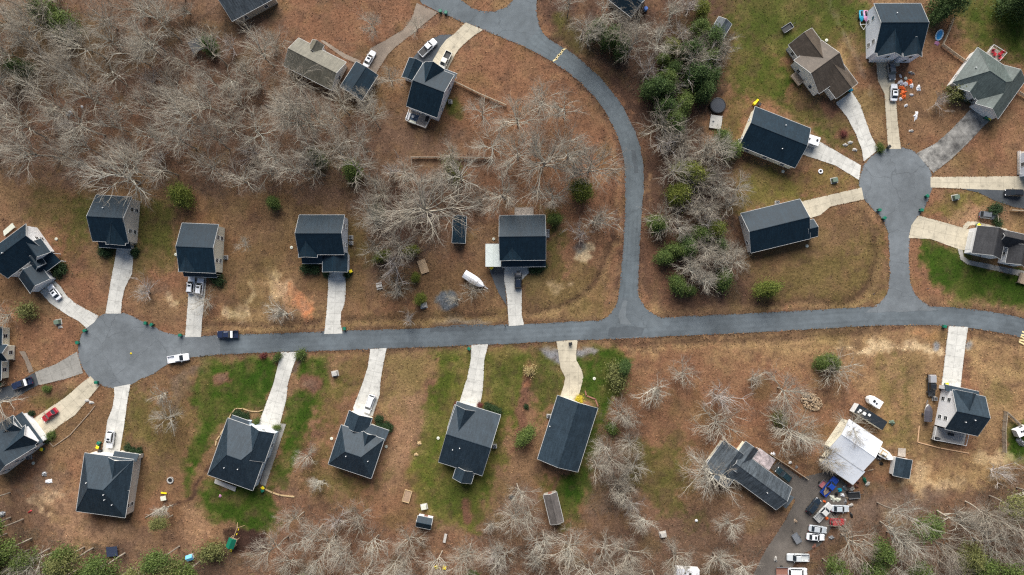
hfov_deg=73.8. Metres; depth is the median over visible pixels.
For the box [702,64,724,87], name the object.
evergreen tree
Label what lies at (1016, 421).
fence
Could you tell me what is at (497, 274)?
driveway
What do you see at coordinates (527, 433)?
evergreen tree
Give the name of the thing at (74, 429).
stone edging
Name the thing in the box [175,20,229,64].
tree
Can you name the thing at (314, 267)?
bush
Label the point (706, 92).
evergreen tree
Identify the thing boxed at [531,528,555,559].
tree
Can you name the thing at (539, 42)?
road
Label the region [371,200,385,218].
evergreen tree
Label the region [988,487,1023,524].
evergreen tree
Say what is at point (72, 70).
tree
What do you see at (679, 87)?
bare shrub
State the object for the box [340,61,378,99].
garage
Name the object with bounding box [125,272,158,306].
bare shrub
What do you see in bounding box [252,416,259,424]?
bush
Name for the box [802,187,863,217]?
driveway
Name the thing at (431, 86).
house
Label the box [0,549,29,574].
evergreen tree
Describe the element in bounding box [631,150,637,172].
road patch
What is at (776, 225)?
house
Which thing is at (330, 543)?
tree
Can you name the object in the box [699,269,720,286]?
bare shrub
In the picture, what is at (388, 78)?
tree
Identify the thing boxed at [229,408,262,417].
stone edging
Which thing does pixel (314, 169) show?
tree
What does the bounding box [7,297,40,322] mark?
bush
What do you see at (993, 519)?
tree
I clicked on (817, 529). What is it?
sedan car
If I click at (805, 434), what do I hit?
bare shrub
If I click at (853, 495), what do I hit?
utility trailer
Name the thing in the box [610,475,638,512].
tree
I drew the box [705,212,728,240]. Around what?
evergreen tree
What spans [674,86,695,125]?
evergreen tree
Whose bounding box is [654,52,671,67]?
evergreen tree
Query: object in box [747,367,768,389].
bare shrub
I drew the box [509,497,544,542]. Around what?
tree
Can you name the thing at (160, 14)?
tree
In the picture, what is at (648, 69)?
bare shrub
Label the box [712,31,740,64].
bare shrub
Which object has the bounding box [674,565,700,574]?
camper trailer
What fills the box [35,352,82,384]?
driveway
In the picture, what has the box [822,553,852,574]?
evergreen tree
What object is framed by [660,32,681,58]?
evergreen tree
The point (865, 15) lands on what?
jet ski
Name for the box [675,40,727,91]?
bare shrub
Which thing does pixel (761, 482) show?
house
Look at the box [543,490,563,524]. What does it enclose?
shed
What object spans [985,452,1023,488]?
bare shrub
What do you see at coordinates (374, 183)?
bare shrub
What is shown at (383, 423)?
bush
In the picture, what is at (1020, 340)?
road marking
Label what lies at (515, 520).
tree
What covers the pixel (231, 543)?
playset
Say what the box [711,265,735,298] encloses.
evergreen tree
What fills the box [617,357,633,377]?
bush
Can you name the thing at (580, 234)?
bare shrub
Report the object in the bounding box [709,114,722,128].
deck platform
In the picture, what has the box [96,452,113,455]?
garage door
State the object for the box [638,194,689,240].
bare shrub
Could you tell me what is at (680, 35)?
bare shrub
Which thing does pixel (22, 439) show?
house
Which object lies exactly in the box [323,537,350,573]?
tree
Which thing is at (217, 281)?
bush
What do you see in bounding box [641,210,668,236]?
evergreen tree
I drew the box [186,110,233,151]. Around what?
tree
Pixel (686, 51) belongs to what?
tree
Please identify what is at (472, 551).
tree
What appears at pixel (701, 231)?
evergreen tree
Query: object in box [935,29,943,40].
paddling pool
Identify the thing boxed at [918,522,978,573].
tree
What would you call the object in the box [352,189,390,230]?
tree
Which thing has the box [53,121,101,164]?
tree
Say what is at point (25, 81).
tree
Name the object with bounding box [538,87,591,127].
tree
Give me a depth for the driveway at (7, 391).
186.34 m
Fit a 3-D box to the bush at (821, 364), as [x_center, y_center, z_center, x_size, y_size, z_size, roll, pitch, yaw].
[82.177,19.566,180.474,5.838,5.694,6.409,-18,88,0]
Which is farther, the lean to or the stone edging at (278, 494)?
the stone edging at (278, 494)
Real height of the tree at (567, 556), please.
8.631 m
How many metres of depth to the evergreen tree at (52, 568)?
171.95 m
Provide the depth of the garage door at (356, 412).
183.39 m
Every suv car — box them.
[105,430,115,447]
[186,277,195,293]
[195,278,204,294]
[515,272,521,288]
[775,467,791,482]
[805,497,820,514]
[886,62,896,80]
[978,211,996,219]
[1004,188,1023,196]
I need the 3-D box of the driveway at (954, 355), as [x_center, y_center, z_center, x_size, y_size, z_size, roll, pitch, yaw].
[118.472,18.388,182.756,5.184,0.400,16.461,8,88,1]
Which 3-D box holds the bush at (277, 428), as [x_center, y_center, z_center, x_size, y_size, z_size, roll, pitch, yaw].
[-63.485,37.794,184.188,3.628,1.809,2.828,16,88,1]
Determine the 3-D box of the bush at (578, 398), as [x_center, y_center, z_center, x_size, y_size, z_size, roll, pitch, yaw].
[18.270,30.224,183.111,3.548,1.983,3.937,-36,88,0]
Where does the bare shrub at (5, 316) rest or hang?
on the ground
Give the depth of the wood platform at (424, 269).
185.32 m
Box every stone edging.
[49,406,94,446]
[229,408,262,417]
[264,489,294,496]
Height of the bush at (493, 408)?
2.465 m
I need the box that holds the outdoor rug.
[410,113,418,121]
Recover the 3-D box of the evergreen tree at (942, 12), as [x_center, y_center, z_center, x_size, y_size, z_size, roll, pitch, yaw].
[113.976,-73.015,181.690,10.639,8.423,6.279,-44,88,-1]
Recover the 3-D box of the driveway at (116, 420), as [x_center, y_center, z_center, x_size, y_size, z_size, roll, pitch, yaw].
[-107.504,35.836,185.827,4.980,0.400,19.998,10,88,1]
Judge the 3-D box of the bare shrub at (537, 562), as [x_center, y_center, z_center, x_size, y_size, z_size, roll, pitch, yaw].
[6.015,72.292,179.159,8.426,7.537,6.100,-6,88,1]
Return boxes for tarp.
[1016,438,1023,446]
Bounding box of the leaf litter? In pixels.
[0,0,1023,574]
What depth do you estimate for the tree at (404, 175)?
175.11 m
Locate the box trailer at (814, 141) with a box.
[808,134,820,147]
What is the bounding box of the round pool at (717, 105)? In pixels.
[709,97,725,113]
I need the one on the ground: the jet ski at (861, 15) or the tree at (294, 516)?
the tree at (294, 516)
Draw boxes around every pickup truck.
[11,377,33,389]
[167,353,189,362]
[217,330,238,338]
[418,38,437,56]
[439,50,452,68]
[786,552,808,562]
[813,502,832,522]
[820,476,838,496]
[926,374,936,395]
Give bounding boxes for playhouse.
[185,553,194,560]
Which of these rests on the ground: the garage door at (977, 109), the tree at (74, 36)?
the tree at (74, 36)
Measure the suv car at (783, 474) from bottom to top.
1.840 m
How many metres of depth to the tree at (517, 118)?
178.40 m
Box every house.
[0,223,65,293]
[0,326,15,379]
[0,412,46,474]
[76,450,142,517]
[86,195,140,248]
[176,223,224,277]
[207,415,278,490]
[219,0,277,24]
[284,38,346,91]
[295,215,349,271]
[328,410,388,478]
[401,57,456,128]
[438,401,500,483]
[499,207,545,266]
[537,395,597,471]
[609,0,644,19]
[702,440,793,509]
[738,199,818,252]
[740,106,810,168]
[786,28,857,99]
[865,3,928,62]
[931,384,990,445]
[947,45,1023,119]
[964,225,1023,283]
[1017,151,1023,176]
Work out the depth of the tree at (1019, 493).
176.47 m
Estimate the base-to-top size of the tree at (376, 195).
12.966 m
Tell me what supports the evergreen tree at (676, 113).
on the ground
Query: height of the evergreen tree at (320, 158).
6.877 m
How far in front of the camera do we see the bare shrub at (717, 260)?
180.04 m
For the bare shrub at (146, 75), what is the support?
on the ground
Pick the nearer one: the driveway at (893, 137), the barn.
the barn
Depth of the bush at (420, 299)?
182.64 m
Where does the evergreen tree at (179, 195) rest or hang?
on the ground
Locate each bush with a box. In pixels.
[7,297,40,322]
[27,409,35,415]
[41,385,51,394]
[43,426,55,443]
[50,260,61,281]
[53,258,72,277]
[94,245,111,258]
[102,248,115,257]
[122,442,130,451]
[128,445,135,452]
[129,245,140,258]
[134,445,143,459]
[185,538,230,567]
[206,272,226,288]
[231,406,242,415]
[240,410,250,419]
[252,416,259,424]
[258,352,266,358]
[270,349,283,362]
[272,424,282,430]
[292,348,307,361]
[295,263,313,276]
[306,263,320,279]
[322,272,328,278]
[342,271,351,277]
[371,247,390,263]
[373,412,384,422]
[374,421,389,433]
[385,421,394,431]
[402,243,422,256]
[410,272,420,282]
[412,291,427,305]
[440,147,466,185]
[476,401,482,407]
[483,401,495,411]
[485,402,497,412]
[489,403,504,413]
[523,362,537,379]
[527,267,538,277]
[531,262,548,275]
[546,212,564,228]
[575,394,583,403]
[601,357,631,400]
[603,420,620,437]
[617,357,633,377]
[712,124,732,153]
[723,136,744,164]
[768,407,789,435]
[811,349,829,371]
[818,349,843,372]
[838,128,847,139]
[875,141,885,154]
[935,84,967,105]
[983,200,1006,214]
[989,217,1003,226]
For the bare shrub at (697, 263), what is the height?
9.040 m
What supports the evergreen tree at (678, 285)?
on the ground
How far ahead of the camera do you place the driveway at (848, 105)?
185.04 m
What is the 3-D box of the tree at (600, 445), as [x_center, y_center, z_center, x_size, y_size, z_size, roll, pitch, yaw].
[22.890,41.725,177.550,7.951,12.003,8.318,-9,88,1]
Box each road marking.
[553,48,564,61]
[1019,331,1023,344]
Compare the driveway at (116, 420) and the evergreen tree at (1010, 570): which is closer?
the evergreen tree at (1010, 570)
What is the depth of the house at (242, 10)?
184.81 m
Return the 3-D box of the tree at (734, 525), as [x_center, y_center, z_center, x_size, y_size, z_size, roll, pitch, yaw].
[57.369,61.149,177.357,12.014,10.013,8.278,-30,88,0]
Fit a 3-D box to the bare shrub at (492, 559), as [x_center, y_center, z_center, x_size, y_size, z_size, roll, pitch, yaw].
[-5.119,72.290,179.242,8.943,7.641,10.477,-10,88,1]
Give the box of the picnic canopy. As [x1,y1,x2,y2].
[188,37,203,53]
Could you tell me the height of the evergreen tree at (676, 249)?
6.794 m
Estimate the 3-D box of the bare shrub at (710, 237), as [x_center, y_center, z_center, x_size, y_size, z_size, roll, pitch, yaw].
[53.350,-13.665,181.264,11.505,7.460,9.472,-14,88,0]
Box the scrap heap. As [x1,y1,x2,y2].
[829,495,835,501]
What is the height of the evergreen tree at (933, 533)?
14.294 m
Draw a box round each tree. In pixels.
[0,0,23,46]
[0,6,43,51]
[0,31,22,73]
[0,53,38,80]
[0,57,12,88]
[0,86,23,115]
[0,87,46,153]
[0,108,22,137]
[0,122,59,187]
[0,141,25,161]
[0,384,31,431]
[0,518,23,540]
[0,534,31,566]
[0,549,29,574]
[1,22,47,64]
[1,561,43,574]
[2,0,53,30]
[2,0,58,47]
[2,56,52,97]
[2,544,49,574]
[6,546,49,574]
[18,73,80,134]
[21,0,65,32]
[23,34,80,94]
[27,44,87,74]
[31,18,84,58]
[37,541,84,574]
[40,17,105,68]
[40,131,79,166]
[41,545,93,574]
[42,103,105,147]
[44,7,82,45]
[44,56,99,92]
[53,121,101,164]
[58,70,116,119]
[59,152,101,184]
[69,564,98,574]
[75,0,125,54]
[75,131,161,218]
[78,550,125,574]
[82,46,133,94]
[84,10,131,61]
[89,96,133,135]
[93,131,153,190]
[98,128,134,163]
[99,81,140,122]
[104,566,125,574]
[106,0,158,35]
[106,29,154,73]
[114,13,175,67]
[115,78,162,120]
[119,559,154,574]
[121,17,169,63]
[125,117,172,148]
[127,0,181,44]
[133,110,188,147]
[136,148,178,190]
[137,545,179,574]
[140,74,198,116]
[142,62,189,109]
[145,91,203,148]
[147,379,170,409]
[147,502,174,518]
[147,514,173,532]
[148,397,186,436]
[150,557,183,574]
[153,116,198,159]
[156,44,209,79]
[161,181,197,211]
[166,73,230,137]
[167,553,200,574]
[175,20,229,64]
[181,139,229,183]
[186,61,226,97]
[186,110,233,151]
[198,32,218,57]
[201,90,250,143]
[206,74,261,120]
[212,60,244,100]
[217,153,260,192]
[226,102,282,159]
[235,19,282,74]
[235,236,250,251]
[236,529,296,573]
[246,149,288,196]
[254,130,283,171]
[258,145,316,185]
[259,87,294,127]
[260,97,307,139]
[263,80,317,142]
[265,46,325,105]
[265,83,343,144]
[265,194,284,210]
[268,548,304,574]
[272,506,310,533]
[285,144,331,189]
[287,524,318,557]
[290,122,334,167]
[290,564,314,574]
[293,82,334,136]
[293,444,319,470]
[295,516,327,550]
[299,118,362,165]
[301,550,329,574]
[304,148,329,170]
[304,476,328,496]
[304,527,350,569]
[315,94,352,130]
[320,72,358,123]
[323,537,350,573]
[328,120,377,160]
[329,134,377,195]
[334,545,363,574]
[340,158,364,187]
[344,556,383,574]
[348,91,388,128]
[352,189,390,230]
[354,87,378,110]
[355,7,383,39]
[358,526,395,564]
[360,166,394,214]
[360,207,395,238]
[368,157,482,246]
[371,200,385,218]
[372,541,414,574]
[374,64,406,89]
[376,213,423,265]
[381,155,422,190]
[385,200,428,235]
[390,546,425,574]
[392,522,431,559]
[403,10,429,39]
[416,549,454,574]
[434,149,482,198]
[438,132,459,170]
[438,543,475,574]
[451,538,484,574]
[463,92,505,134]
[463,568,481,574]
[464,123,514,172]
[469,536,510,574]
[479,158,519,219]
[487,95,547,138]
[490,120,551,182]
[491,538,521,571]
[494,498,533,544]
[505,477,541,510]
[509,114,592,215]
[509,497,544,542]
[512,422,536,452]
[519,529,550,561]
[520,75,576,125]
[528,177,576,210]
[529,87,543,105]
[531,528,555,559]
[533,520,593,574]
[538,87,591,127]
[550,0,585,17]
[550,121,609,187]
[550,547,579,570]
[551,562,581,574]
[555,133,632,192]
[566,176,599,205]
[569,9,602,44]
[569,12,609,49]
[569,554,605,574]
[583,11,608,44]
[587,449,615,485]
[588,434,613,460]
[589,526,627,568]
[590,0,627,30]
[592,436,634,480]
[597,23,623,55]
[599,9,642,49]
[601,552,641,574]
[603,561,638,574]
[606,397,637,429]
[608,535,655,574]
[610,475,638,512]
[612,32,630,64]
[614,14,650,62]
[615,429,644,460]
[617,561,653,574]
[619,448,652,483]
[626,2,656,37]
[627,510,660,538]
[629,71,671,102]
[639,13,673,59]
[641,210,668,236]
[649,95,677,118]
[651,243,676,267]
[653,107,688,129]
[653,150,698,186]
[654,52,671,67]
[654,65,680,87]
[655,80,682,97]
[658,535,697,574]
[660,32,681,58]
[661,25,705,61]
[661,240,689,262]
[663,116,686,137]
[663,176,698,212]
[664,556,702,574]
[665,57,682,76]
[666,145,699,178]
[666,271,688,298]
[668,159,709,189]
[670,250,708,276]
[672,213,700,243]
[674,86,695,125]
[675,35,707,64]
[675,231,698,259]
[675,445,743,508]
[680,57,716,90]
[684,235,731,262]
[684,283,698,296]
[685,189,729,220]
[687,222,714,244]
[688,15,714,37]
[688,393,749,451]
[690,77,716,108]
[692,267,719,297]
[693,0,711,18]
[693,25,710,40]
[698,547,742,574]
[701,22,725,50]
[702,45,725,68]
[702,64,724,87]
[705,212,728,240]
[710,123,738,161]
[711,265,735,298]
[712,511,748,544]
[713,234,730,253]
[715,235,747,269]
[718,242,749,280]
[719,169,753,210]
[720,191,741,215]
[727,560,765,574]
[746,275,787,300]
[761,397,831,463]
[765,359,816,421]
[813,438,854,480]
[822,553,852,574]
[826,514,880,574]
[829,408,874,448]
[855,557,890,574]
[863,533,898,567]
[876,493,954,547]
[879,509,928,556]
[886,521,943,571]
[891,557,935,574]
[900,557,934,574]
[908,509,947,544]
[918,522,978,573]
[925,0,976,20]
[927,0,956,27]
[936,495,987,546]
[936,561,968,574]
[937,559,983,574]
[945,535,989,574]
[948,510,1023,572]
[953,509,999,546]
[959,552,1003,574]
[965,497,1023,555]
[982,494,1023,555]
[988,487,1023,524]
[990,0,1023,21]
[990,531,1023,571]
[995,559,1023,574]
[1003,552,1023,571]
[1008,3,1023,27]
[1010,487,1023,507]
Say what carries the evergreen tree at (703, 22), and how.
on the ground
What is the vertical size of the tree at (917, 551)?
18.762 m
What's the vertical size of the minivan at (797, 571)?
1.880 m
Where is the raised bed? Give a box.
[402,489,411,502]
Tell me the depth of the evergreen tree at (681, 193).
179.91 m
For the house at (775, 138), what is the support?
on the ground
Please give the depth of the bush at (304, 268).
184.65 m
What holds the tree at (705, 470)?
on the ground
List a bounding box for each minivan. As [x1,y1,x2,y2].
[364,394,375,413]
[788,567,806,574]
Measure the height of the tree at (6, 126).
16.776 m
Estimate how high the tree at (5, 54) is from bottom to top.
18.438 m
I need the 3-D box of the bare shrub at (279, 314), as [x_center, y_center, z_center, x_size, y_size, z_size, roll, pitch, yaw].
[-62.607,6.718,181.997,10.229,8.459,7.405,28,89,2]
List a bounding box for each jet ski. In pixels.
[859,10,863,21]
[863,10,867,21]
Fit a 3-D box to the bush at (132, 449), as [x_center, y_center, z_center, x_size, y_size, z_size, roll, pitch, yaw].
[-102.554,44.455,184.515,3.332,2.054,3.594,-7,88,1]
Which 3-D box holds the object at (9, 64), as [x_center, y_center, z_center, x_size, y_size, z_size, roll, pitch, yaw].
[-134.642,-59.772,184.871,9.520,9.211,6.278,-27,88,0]
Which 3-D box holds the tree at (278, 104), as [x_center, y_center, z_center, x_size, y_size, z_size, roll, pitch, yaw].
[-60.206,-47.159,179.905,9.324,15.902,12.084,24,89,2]
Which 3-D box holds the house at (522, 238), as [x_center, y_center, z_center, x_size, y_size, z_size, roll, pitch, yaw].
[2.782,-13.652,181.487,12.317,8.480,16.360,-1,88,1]
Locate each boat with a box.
[462,270,487,288]
[877,447,892,459]
[921,400,932,421]
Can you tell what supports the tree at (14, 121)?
on the ground
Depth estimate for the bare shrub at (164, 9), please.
185.78 m
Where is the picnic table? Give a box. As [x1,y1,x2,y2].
[376,282,382,289]
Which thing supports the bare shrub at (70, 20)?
on the ground
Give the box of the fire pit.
[167,477,173,483]
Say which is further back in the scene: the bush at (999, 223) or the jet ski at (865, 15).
the jet ski at (865, 15)
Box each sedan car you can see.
[41,407,58,422]
[47,284,61,300]
[363,50,375,66]
[806,532,824,541]
[808,524,826,533]
[831,504,848,511]
[889,84,898,100]
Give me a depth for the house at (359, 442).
179.56 m
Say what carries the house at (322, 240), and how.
on the ground
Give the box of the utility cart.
[1011,425,1023,437]
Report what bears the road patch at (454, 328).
on the road at (671, 326)
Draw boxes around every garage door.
[31,422,44,435]
[36,281,52,289]
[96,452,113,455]
[258,425,275,431]
[354,411,369,416]
[872,59,891,61]
[965,231,973,249]
[972,106,991,117]
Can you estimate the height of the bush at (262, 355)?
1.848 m
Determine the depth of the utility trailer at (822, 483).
181.46 m
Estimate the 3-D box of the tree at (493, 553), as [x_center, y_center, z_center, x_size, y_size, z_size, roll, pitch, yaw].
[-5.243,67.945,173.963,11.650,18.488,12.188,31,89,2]
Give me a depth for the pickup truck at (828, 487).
180.98 m
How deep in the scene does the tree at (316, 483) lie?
180.26 m
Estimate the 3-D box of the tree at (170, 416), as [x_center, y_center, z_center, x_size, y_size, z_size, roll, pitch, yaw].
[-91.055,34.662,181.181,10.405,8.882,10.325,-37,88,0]
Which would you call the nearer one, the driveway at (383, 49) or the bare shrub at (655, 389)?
the bare shrub at (655, 389)
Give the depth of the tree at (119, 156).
174.76 m
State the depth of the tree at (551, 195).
179.14 m
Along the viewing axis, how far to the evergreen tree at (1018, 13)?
182.68 m
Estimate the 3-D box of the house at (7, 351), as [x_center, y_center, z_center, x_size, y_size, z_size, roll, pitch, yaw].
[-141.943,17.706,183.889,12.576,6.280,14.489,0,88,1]
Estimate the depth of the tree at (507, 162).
177.50 m
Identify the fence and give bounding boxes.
[411,157,490,158]
[455,81,505,104]
[941,17,966,61]
[1002,411,1007,452]
[1006,412,1022,425]
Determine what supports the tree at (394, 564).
on the ground
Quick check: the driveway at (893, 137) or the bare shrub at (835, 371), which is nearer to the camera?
the bare shrub at (835, 371)
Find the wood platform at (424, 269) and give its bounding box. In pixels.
[417,258,428,273]
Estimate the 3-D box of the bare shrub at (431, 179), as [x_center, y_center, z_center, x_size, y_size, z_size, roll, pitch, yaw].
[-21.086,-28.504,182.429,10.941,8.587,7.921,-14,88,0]
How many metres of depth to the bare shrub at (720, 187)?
180.12 m
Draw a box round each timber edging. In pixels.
[585,391,597,406]
[917,426,968,453]
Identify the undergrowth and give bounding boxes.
[0,0,1023,574]
[362,1,749,514]
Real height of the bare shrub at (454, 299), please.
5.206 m
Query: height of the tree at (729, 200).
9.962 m
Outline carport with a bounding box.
[485,244,500,266]
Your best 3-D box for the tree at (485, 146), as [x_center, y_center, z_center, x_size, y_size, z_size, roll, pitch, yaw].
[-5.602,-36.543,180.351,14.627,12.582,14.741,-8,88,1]
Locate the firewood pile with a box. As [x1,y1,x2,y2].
[801,393,822,410]
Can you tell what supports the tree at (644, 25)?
on the ground
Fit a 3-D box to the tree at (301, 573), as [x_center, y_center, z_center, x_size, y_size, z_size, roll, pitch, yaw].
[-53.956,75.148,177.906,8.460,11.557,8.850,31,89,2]
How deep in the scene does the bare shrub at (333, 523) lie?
179.91 m
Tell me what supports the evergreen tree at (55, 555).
on the ground
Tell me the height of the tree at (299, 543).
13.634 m
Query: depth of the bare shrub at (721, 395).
178.28 m
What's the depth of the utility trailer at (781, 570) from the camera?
180.88 m
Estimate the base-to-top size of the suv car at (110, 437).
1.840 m
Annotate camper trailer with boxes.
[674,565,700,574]
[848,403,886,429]
[863,395,883,408]
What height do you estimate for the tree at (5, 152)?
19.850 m
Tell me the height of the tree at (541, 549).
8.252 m
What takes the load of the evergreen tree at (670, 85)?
on the ground
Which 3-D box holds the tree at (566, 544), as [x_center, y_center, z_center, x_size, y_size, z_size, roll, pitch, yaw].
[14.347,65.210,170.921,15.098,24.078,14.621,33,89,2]
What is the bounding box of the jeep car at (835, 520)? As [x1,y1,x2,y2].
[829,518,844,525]
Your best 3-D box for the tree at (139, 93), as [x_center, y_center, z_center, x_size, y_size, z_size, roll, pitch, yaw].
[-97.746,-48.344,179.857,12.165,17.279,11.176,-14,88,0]
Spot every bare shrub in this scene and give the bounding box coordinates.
[0,302,22,329]
[34,101,61,125]
[34,109,76,134]
[56,1,84,43]
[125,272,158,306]
[130,52,167,88]
[141,138,169,169]
[144,0,180,26]
[169,1,196,17]
[185,287,215,317]
[215,30,242,63]
[230,57,264,80]
[233,64,277,98]
[233,135,261,169]
[251,23,291,62]
[262,297,293,323]
[320,499,352,539]
[337,498,379,540]
[357,236,390,265]
[364,170,384,197]
[375,250,410,293]
[381,150,408,180]
[382,274,412,300]
[395,186,427,212]
[399,306,414,325]
[409,180,437,206]
[414,169,448,189]
[414,200,442,227]
[439,178,472,206]
[444,290,465,306]
[458,275,488,299]
[466,192,487,211]
[481,519,501,533]
[481,546,506,574]
[520,549,547,574]
[559,220,595,244]
[579,199,624,234]
[602,463,639,507]
[614,399,640,430]
[621,496,647,517]
[623,40,668,79]
[628,375,672,410]
[632,93,697,155]
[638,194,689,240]
[642,21,673,41]
[649,111,693,159]
[663,0,691,30]
[664,14,694,40]
[665,80,687,95]
[665,120,703,155]
[667,354,699,391]
[669,115,688,147]
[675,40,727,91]
[677,169,713,207]
[677,196,716,226]
[677,237,716,286]
[679,44,725,79]
[679,150,721,204]
[680,0,704,16]
[681,133,720,158]
[683,132,735,175]
[687,26,732,59]
[691,195,730,240]
[694,221,730,249]
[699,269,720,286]
[700,162,734,191]
[703,177,742,202]
[704,380,754,426]
[706,249,730,279]
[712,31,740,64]
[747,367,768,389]
[784,414,825,458]
[809,346,866,393]
[925,91,954,116]
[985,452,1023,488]
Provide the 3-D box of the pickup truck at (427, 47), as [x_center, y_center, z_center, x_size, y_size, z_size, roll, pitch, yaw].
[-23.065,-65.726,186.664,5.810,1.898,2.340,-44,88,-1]
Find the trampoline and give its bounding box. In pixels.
[106,545,118,556]
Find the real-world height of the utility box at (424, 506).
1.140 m
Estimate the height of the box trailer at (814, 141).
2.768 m
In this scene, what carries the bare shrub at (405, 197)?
on the ground
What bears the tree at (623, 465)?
on the ground
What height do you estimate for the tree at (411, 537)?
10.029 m
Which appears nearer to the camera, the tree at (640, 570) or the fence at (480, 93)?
the tree at (640, 570)
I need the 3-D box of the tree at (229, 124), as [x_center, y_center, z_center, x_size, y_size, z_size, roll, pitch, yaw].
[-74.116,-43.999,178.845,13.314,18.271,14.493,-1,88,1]
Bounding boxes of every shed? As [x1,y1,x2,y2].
[415,514,432,529]
[452,215,466,243]
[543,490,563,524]
[713,16,731,36]
[889,448,912,478]
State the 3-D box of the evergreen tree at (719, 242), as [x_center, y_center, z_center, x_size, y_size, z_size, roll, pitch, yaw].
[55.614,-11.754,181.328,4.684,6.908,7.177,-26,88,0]
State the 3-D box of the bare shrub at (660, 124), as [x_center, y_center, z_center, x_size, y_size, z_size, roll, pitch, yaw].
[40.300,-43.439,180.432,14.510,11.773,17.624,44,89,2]
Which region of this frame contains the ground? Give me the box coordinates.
[0,0,1023,574]
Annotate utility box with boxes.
[53,318,61,324]
[331,370,338,376]
[420,303,427,308]
[420,503,427,509]
[659,530,666,537]
[830,177,837,183]
[951,194,959,200]
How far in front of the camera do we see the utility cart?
179.52 m
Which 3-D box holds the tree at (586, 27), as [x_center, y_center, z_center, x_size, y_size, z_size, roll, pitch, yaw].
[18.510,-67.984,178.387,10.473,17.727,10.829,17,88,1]
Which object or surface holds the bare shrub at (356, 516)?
on the ground
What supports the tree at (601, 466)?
on the ground
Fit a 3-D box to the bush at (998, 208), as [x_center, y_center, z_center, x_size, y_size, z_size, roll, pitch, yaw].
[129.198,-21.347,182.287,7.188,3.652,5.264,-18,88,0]
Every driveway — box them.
[0,372,38,400]
[34,376,98,433]
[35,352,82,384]
[40,281,97,327]
[102,384,129,452]
[106,246,133,313]
[185,276,205,336]
[259,352,297,430]
[324,272,345,333]
[353,348,386,415]
[362,3,436,72]
[413,34,452,62]
[433,23,481,69]
[460,344,487,406]
[489,263,506,305]
[504,267,528,325]
[557,340,582,400]
[754,461,849,574]
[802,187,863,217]
[803,142,860,179]
[836,92,876,160]
[876,60,900,148]
[909,215,968,249]
[917,108,988,172]
[931,176,1023,189]
[942,326,967,386]
[964,189,1023,208]
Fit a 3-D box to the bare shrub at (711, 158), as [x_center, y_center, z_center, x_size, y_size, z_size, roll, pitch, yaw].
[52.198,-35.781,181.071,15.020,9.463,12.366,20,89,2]
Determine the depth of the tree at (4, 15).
182.88 m
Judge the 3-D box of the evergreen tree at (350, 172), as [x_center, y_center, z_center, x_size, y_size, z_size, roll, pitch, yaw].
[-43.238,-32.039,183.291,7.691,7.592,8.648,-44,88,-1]
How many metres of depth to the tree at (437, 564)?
174.38 m
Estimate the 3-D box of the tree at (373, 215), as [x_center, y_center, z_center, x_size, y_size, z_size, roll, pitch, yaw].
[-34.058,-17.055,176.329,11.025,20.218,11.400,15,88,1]
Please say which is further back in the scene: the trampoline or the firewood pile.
the trampoline
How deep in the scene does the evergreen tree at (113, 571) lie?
176.10 m
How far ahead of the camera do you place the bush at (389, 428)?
183.43 m
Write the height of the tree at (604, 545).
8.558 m
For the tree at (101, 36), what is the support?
on the ground
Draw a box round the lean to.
[753,447,774,469]
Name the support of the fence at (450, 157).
on the ground
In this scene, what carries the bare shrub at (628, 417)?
on the ground
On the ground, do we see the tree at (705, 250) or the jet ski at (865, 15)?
the tree at (705, 250)
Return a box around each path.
[19,351,33,372]
[260,423,285,485]
[321,40,360,62]
[958,249,1023,275]
[963,221,1006,229]
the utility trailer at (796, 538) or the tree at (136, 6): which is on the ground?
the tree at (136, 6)
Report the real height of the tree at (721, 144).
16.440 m
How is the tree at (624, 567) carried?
on the ground
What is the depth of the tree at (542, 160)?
172.84 m
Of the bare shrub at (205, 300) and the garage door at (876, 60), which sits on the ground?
the bare shrub at (205, 300)
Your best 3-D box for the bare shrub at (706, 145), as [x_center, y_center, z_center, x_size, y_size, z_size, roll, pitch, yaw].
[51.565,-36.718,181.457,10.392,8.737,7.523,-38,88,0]
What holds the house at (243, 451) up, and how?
on the ground
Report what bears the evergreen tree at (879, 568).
on the ground
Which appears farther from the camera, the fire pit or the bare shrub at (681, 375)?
the fire pit
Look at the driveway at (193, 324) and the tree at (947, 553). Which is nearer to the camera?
the tree at (947, 553)
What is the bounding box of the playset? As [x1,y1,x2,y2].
[226,522,244,551]
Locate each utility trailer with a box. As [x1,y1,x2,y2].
[776,565,789,574]
[781,22,794,32]
[791,531,801,543]
[818,477,827,487]
[848,491,863,499]
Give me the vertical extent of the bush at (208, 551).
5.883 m
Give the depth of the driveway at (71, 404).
185.97 m
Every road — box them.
[78,313,219,387]
[220,306,1023,354]
[421,0,662,329]
[523,29,642,297]
[859,147,935,312]
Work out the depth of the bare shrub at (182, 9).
186.11 m
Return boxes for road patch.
[430,324,487,332]
[608,326,644,337]
[618,300,630,324]
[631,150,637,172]
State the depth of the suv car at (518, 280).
183.68 m
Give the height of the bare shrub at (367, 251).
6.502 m
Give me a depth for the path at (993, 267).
183.20 m
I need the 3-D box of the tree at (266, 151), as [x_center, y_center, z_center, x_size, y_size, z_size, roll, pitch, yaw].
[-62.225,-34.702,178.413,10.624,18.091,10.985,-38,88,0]
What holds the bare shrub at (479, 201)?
on the ground
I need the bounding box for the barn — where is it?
[819,419,882,484]

